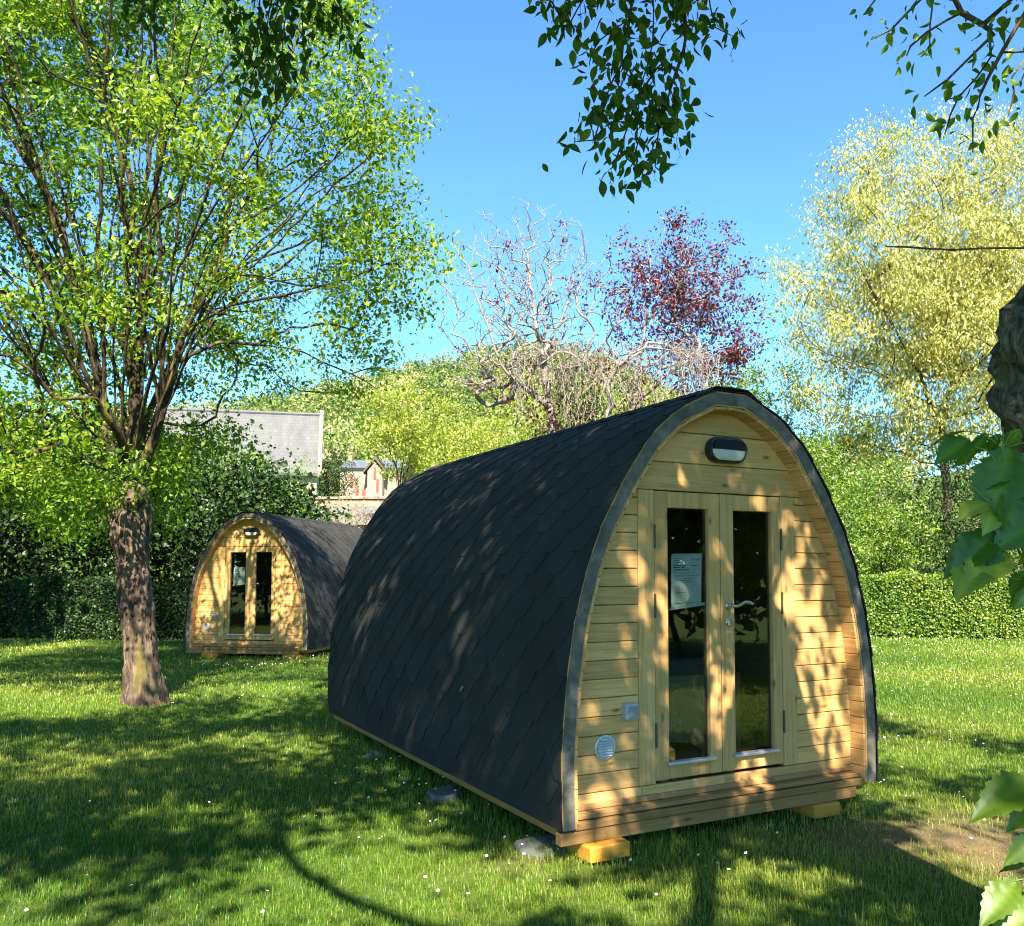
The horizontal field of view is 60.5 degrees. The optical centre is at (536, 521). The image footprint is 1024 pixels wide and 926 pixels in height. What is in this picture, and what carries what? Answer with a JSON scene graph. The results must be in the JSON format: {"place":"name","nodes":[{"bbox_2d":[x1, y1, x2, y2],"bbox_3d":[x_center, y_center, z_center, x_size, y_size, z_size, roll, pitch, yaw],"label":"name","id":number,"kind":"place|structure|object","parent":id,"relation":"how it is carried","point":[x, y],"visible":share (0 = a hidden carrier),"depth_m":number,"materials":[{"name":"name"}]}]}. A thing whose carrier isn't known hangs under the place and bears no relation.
{"place":"outdoors","nodes":[
{"label":"outdoors","id":0,"kind":"place"},
{"bbox_2d":[0,370,1023,925],"bbox_3d":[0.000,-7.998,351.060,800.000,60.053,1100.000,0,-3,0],"label":"ground","id":1,"kind":"structure","parent":0,"point":[958,844],"depth_m":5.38,"materials":[{"name":"green plant"}]},
{"bbox_2d":[1,365,116,620],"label":"leafy tree","id":2,"kind":"object","parent":1,"relation":"on","point":[50,406],"visible":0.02,"depth_m":28.47,"materials":[{"name":"green plant"}]},
{"bbox_2d":[0,414,150,630],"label":"dense shrub","id":3,"kind":"object","parent":1,"relation":"on","point":[15,564],"visible":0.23,"depth_m":22.79,"materials":[{"name":"green plant"}]},
{"bbox_2d":[0,570,192,640],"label":"hedge","id":4,"kind":"object","parent":1,"relation":"on","point":[101,594],"visible":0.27,"depth_m":21.14,"materials":[{"name":"green plant"}]},
{"bbox_2d":[4,404,195,621],"bbox_3d":[-13.814,-0.320,27.573,5.765,7.247,5.974,0,-3,0],"label":"leafy tree","id":5,"kind":"object","parent":1,"relation":"on","point":[92,564],"depth_m":27.40,"materials":[{"name":"green plant"}]},
{"bbox_2d":[40,417,248,629],"bbox_3d":[-10.451,0.052,24.235,5.491,6.164,5.328,-2,-4,34],"label":"dense shrub","id":6,"kind":"object","parent":1,"relation":"on","point":[155,564],"visible":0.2,"depth_m":23.51,"materials":[{"name":"green plant"}]},
{"bbox_2d":[109,432,221,623],"bbox_3d":[-11.606,0.215,27.629,4.567,6.202,4.703,0,-3,0],"label":"leafy tree","id":7,"kind":"object","parent":1,"relation":"on","point":[165,563],"visible":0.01,"depth_m":27.30,"materials":[{"name":"green plant"}]},
{"bbox_2d":[201,653,225,658],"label":"support block","id":8,"kind":"structure","parent":1,"relation":"on","point":[211,654],"depth_m":16.48,"materials":[{"name":"yellow wood"}]},
{"bbox_2d":[154,437,275,578],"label":"leafy tree","id":9,"kind":"object","parent":1,"relation":"on","point":[251,458],"visible":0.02,"depth_m":27.00,"materials":[{"name":"green plant"}]},
{"bbox_2d":[115,406,323,495],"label":"stone barn","id":10,"kind":"structure","parent":1,"relation":"on","point":[294,431],"depth_m":56.35,"materials":[{"name":"stone"}]},
{"bbox_2d":[0,0,477,706],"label":"pollard tree","id":11,"kind":"object","parent":1,"relation":"on","point":[78,452],"visible":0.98,"depth_m":10.77,"materials":[{"name":"green plant"}]},
{"bbox_2d":[151,441,363,608],"bbox_3d":[-7.510,0.508,23.959,5.738,5.574,4.791,0,-3,0],"label":"dense shrub","id":12,"kind":"object","parent":1,"relation":"on","point":[232,504],"visible":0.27,"depth_m":23.28,"materials":[{"name":"green plant"}]},
{"bbox_2d":[230,452,294,506],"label":"leafy tree","id":13,"kind":"object","parent":1,"relation":"on","point":[277,464],"visible":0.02,"depth_m":28.20,"materials":[{"name":"green plant"}]},
{"bbox_2d":[208,471,351,538],"bbox_3d":[-7.255,1.176,24.661,4.413,5.317,3.814,0,-3,0],"label":"dense shrub","id":14,"kind":"object","parent":1,"relation":"on","point":[277,511],"visible":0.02,"depth_m":24.01,"materials":[{"name":"green plant"}]},
{"bbox_2d":[283,653,308,659],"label":"support block","id":15,"kind":"structure","parent":1,"relation":"on","point":[295,656],"depth_m":16.18,"materials":[{"name":"yellow wood"}]},
{"bbox_2d":[184,511,363,654],"bbox_3d":[-4.968,1.274,18.825,2.518,2.669,4.890,-1,-3,11],"label":"camping pod","id":16,"kind":"object","parent":15,"relation":"on","point":[282,600],"visible":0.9,"depth_m":16.65,"materials":[{"name":"brown wood"}]},
{"bbox_2d":[223,547,250,639],"bbox_3d":[-5.670,1.350,16.611,0.520,1.748,0.082,-1,-3,11],"label":"door","id":17,"kind":"structure","parent":16,"relation":"in","point":[229,550],"depth_m":16.61,"materials":[{"name":"brown wood"}]},
{"bbox_2d":[232,567,245,585],"bbox_3d":[-5.638,1.035,16.648,0.295,0.354,0.004,-1,-3,11],"label":"paper notice","id":18,"kind":"object","parent":16,"relation":"attached to","point":[239,575],"visible":1,"depth_m":16.65,"materials":[{"name":"white paper"}]},
{"bbox_2d":[249,547,275,639],"bbox_3d":[-5.157,1.343,16.491,0.520,1.748,0.120,-1,-3,11],"label":"door","id":19,"kind":"structure","parent":16,"relation":"in","point":[254,550],"depth_m":16.51,"materials":[{"name":"brown wood"}]},
{"bbox_2d":[282,448,321,516],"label":"leafy tree","id":20,"kind":"object","parent":1,"relation":"on","point":[298,468],"visible":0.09,"depth_m":28.09,"materials":[{"name":"green plant"}]},
{"bbox_2d":[315,485,366,526],"bbox_3d":[-7.072,1.033,30.142,3.014,4.610,2.576,-2,-4,34],"label":"dry bush","id":21,"kind":"object","parent":1,"relation":"on","point":[344,506],"visible":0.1,"depth_m":30.05,"materials":[{"name":"beige plant"}]},
{"bbox_2d":[319,443,363,496],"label":"leafy tree","id":22,"kind":"object","parent":1,"relation":"on","point":[328,483],"visible":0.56,"depth_m":62.08,"materials":[{"name":"green plant"}]},
{"bbox_2d":[308,496,386,512],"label":"rubble wall","id":23,"kind":"structure","parent":1,"relation":"on","point":[372,500],"depth_m":45.83,"materials":[{"name":"stone"}]},
{"bbox_2d":[317,506,378,529],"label":"wall","id":24,"kind":"structure","parent":1,"relation":"on","point":[365,517],"depth_m":40.07,"materials":[{"name":"stone"}]},
{"bbox_2d":[337,500,374,527],"bbox_3d":[-6.071,1.249,30.980,2.765,4.125,2.219,0,-3,0],"label":"dry bush","id":25,"kind":"object","parent":1,"relation":"on","point":[360,502],"visible":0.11,"depth_m":31.10,"materials":[{"name":"beige plant"}]},
{"bbox_2d":[364,749,387,758],"bbox_3d":[-1.404,2.051,7.696,0.220,0.049,0.269,-3,0,-12],"label":"stone slab","id":26,"kind":"object","parent":1,"relation":"on","point":[367,754],"depth_m":7.66,"materials":[{"name":"stone"}]},
{"bbox_2d":[339,455,413,495],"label":"gabled house","id":27,"kind":"structure","parent":1,"relation":"on","point":[370,485],"depth_m":105.39,"materials":[{"name":"beige paint"}]},
{"bbox_2d":[345,366,456,486],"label":"leafy tree","id":28,"kind":"object","parent":1,"relation":"on","point":[386,430],"visible":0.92,"depth_m":36.05,"materials":[{"name":"green plant"}]},
{"bbox_2d":[380,378,505,485],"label":"leafy tree","id":29,"kind":"object","parent":1,"relation":"on","point":[441,413],"visible":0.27,"depth_m":38.07,"materials":[{"name":"green plant"}]},
{"bbox_2d":[426,785,460,802],"bbox_3d":[-0.670,1.961,6.302,0.222,0.066,0.249,-2,1,-23],"label":"stone slab","id":30,"kind":"object","parent":1,"relation":"on","point":[441,795],"depth_m":6.24,"materials":[{"name":"stone"}]},
{"bbox_2d":[398,393,501,467],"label":"leafy tree","id":31,"kind":"object","parent":1,"relation":"on","point":[473,408],"visible":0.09,"depth_m":50.10,"materials":[{"name":"green plant"}]},
{"bbox_2d":[411,404,523,472],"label":"leafy tree","id":32,"kind":"object","parent":1,"relation":"on","point":[463,453],"visible":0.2,"depth_m":33.83,"materials":[{"name":"green plant"}]},
{"bbox_2d":[432,197,613,433],"bbox_3d":[-0.418,-3.277,26.180,5.521,12.827,3.779,0,-3,0],"label":"bare tree","id":33,"kind":"object","parent":1,"relation":"on","point":[540,339],"visible":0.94,"depth_m":26.18,"materials":[{"name":"grey plant"}]},
{"bbox_2d":[24,637,1021,925],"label":"daisies","id":34,"kind":"object","parent":1,"relation":"on","point":[526,835],"visible":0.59,"depth_m":6.00,"materials":[{"name":"white plant"}]},
{"bbox_2d":[462,357,586,449],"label":"leafy tree","id":35,"kind":"object","parent":1,"relation":"on","point":[530,433],"visible":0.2,"depth_m":41.93,"materials":[{"name":"green plant"}]},
{"bbox_2d":[514,833,572,859],"bbox_3d":[0.051,1.890,5.073,0.335,0.067,0.300,-2,1,-29],"label":"stone slab","id":36,"kind":"object","parent":1,"relation":"on","point":[546,838],"depth_m":5.03,"materials":[{"name":"stone"}]},
{"bbox_2d":[520,382,604,440],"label":"leafy tree","id":37,"kind":"object","parent":1,"relation":"on","point":[544,428],"visible":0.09,"depth_m":31.35,"materials":[{"name":"green plant"}]},
{"bbox_2d":[110,0,1023,452],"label":"overhanging tree","id":38,"kind":"object","parent":1,"relation":"on","point":[1004,396],"visible":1,"depth_m":4.10,"materials":[{"name":"green plant"}]},
{"bbox_2d":[533,374,629,428],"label":"leafy tree","id":39,"kind":"object","parent":1,"relation":"on","point":[616,398],"visible":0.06,"depth_m":40.09,"materials":[{"name":"green plant"}]},
{"bbox_2d":[566,837,629,863],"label":"support block","id":40,"kind":"structure","parent":1,"relation":"on","point":[602,849],"depth_m":4.86,"materials":[{"name":"yellow wood"}]},
{"bbox_2d":[327,386,878,846],"bbox_3d":[0.066,0.609,7.587,2.518,2.669,4.890,2,-4,-28],"label":"camping pod","id":41,"kind":"object","parent":40,"relation":"on","point":[521,592],"visible":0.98,"depth_m":5.75,"materials":[{"name":"brown wood"}]},
{"bbox_2d":[669,742,701,759],"bbox_3d":[0.877,1.681,6.278,0.550,0.140,0.260,0,-3,-8],"label":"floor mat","id":42,"kind":"object","parent":41,"relation":"on","point":[677,751],"visible":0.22,"depth_m":6.18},
{"bbox_2d":[669,554,704,609],"bbox_3d":[0.944,0.374,5.484,0.295,0.354,0.006,2,-4,-29],"label":"paper notice","id":43,"kind":"object","parent":41,"relation":"attached to","point":[685,580],"visible":1,"depth_m":5.48,"materials":[{"name":"white paper"}]},
{"bbox_2d":[653,491,721,780],"bbox_3d":[0.932,0.689,5.432,0.520,1.748,0.082,2,-4,-28],"label":"door","id":44,"kind":"structure","parent":41,"relation":"in","point":[664,501],"depth_m":5.45,"materials":[{"name":"brown wood"}]},
{"bbox_2d":[668,649,740,756],"bbox_3d":[0.655,1.457,7.606,0.800,0.740,2.380,2,-4,-28],"label":"bed","id":45,"kind":"object","parent":41,"relation":"on","point":[686,701],"visible":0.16,"depth_m":6.54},
{"bbox_2d":[719,494,785,771],"bbox_3d":[1.403,0.702,5.665,0.520,1.748,0.120,2,-4,-28],"label":"door","id":46,"kind":"structure","parent":41,"relation":"in","point":[728,504],"depth_m":5.67,"materials":[{"name":"brown wood"}]},
{"bbox_2d":[501,336,734,441],"bbox_3d":[2.316,-1.262,24.984,6.725,8.647,4.085,0,-3,0],"label":"weeping tree","id":47,"kind":"object","parent":1,"relation":"on","point":[622,363],"visible":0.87,"depth_m":24.90,"materials":[{"name":"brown plant"}]},
{"bbox_2d":[582,206,775,409],"bbox_3d":[4.457,-3.328,27.235,6.133,13.068,4.069,0,-3,0],"label":"red leaved tree","id":48,"kind":"object","parent":1,"relation":"on","point":[732,354],"visible":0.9,"depth_m":27.18,"materials":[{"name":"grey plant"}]},
{"bbox_2d":[630,361,728,406],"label":"leafy tree","id":49,"kind":"object","parent":1,"relation":"on","point":[648,396],"visible":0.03,"depth_m":35.94,"materials":[{"name":"green plant"}]},
{"bbox_2d":[699,377,797,409],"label":"leafy tree","id":50,"kind":"object","parent":1,"relation":"on","point":[753,392],"visible":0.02,"depth_m":30.69,"materials":[{"name":"green plant"}]},
{"bbox_2d":[684,331,839,477],"bbox_3d":[8.331,-1.889,33.022,5.959,10.204,6.219,0,-3,0],"label":"leafy tree","id":51,"kind":"object","parent":1,"relation":"on","point":[753,376],"visible":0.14,"depth_m":32.12,"materials":[{"name":"green plant"}]},
{"bbox_2d":[787,800,839,818],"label":"support block","id":52,"kind":"structure","parent":1,"relation":"on","point":[823,809],"depth_m":5.71,"materials":[{"name":"yellow wood"}]},
{"bbox_2d":[797,423,889,575],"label":"leafy tree","id":53,"kind":"object","parent":1,"relation":"on","point":[860,551],"visible":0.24,"depth_m":23.91,"materials":[{"name":"green plant"}]},
{"bbox_2d":[800,409,930,576],"bbox_3d":[11.166,-0.431,31.126,5.593,7.520,5.708,-2,-4,31],"label":"leafy tree","id":54,"kind":"object","parent":1,"relation":"on","point":[845,467],"visible":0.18,"depth_m":30.58,"materials":[{"name":"green plant"}]},
{"bbox_2d":[752,87,1023,612],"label":"pale willow","id":55,"kind":"object","parent":1,"relation":"on","point":[954,301],"visible":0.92,"depth_m":29.52,"materials":[{"name":"yellow plant"}]},
{"bbox_2d":[830,449,956,619],"bbox_3d":[10.128,0.475,25.395,4.487,5.424,4.370,0,-3,0],"label":"leafy tree","id":56,"kind":"object","parent":1,"relation":"on","point":[898,525],"visible":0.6,"depth_m":24.70,"materials":[{"name":"green plant"}]},
{"bbox_2d":[859,567,1023,639],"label":"hedge","id":57,"kind":"object","parent":1,"relation":"on","point":[907,597],"visible":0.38,"depth_m":21.42,"materials":[{"name":"green plant"}]},
{"bbox_2d":[874,435,1023,621],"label":"leafy tree","id":58,"kind":"object","parent":1,"relation":"on","point":[955,486],"visible":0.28,"depth_m":24.69,"materials":[{"name":"green plant"}]},
{"bbox_2d":[930,426,1023,610],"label":"sapling","id":59,"kind":"object","parent":1,"relation":"on","point":[979,558],"visible":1,"depth_m":1.74,"materials":[{"name":"green plant"}]},
{"bbox_2d":[950,451,1023,579],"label":"leafy tree","id":60,"kind":"object","parent":1,"relation":"on","point":[1015,554],"visible":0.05,"depth_m":26.48,"materials":[{"name":"green plant"}]},
{"bbox_2d":[968,752,1023,925],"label":"sapling","id":61,"kind":"object","parent":1,"relation":"on","point":[1001,903],"visible":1,"depth_m":1.31,"materials":[{"name":"green plant"}]},
{"bbox_2d":[0,0,1023,487],"label":"sky","id":62,"kind":"structure","parent":0,"point":[800,75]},
{"bbox_2d":[93,329,936,507],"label":"hillside","id":63,"kind":"structure","parent":0,"point":[313,404],"depth_m":184.74,"materials":[{"name":"green plant"}]}
]}

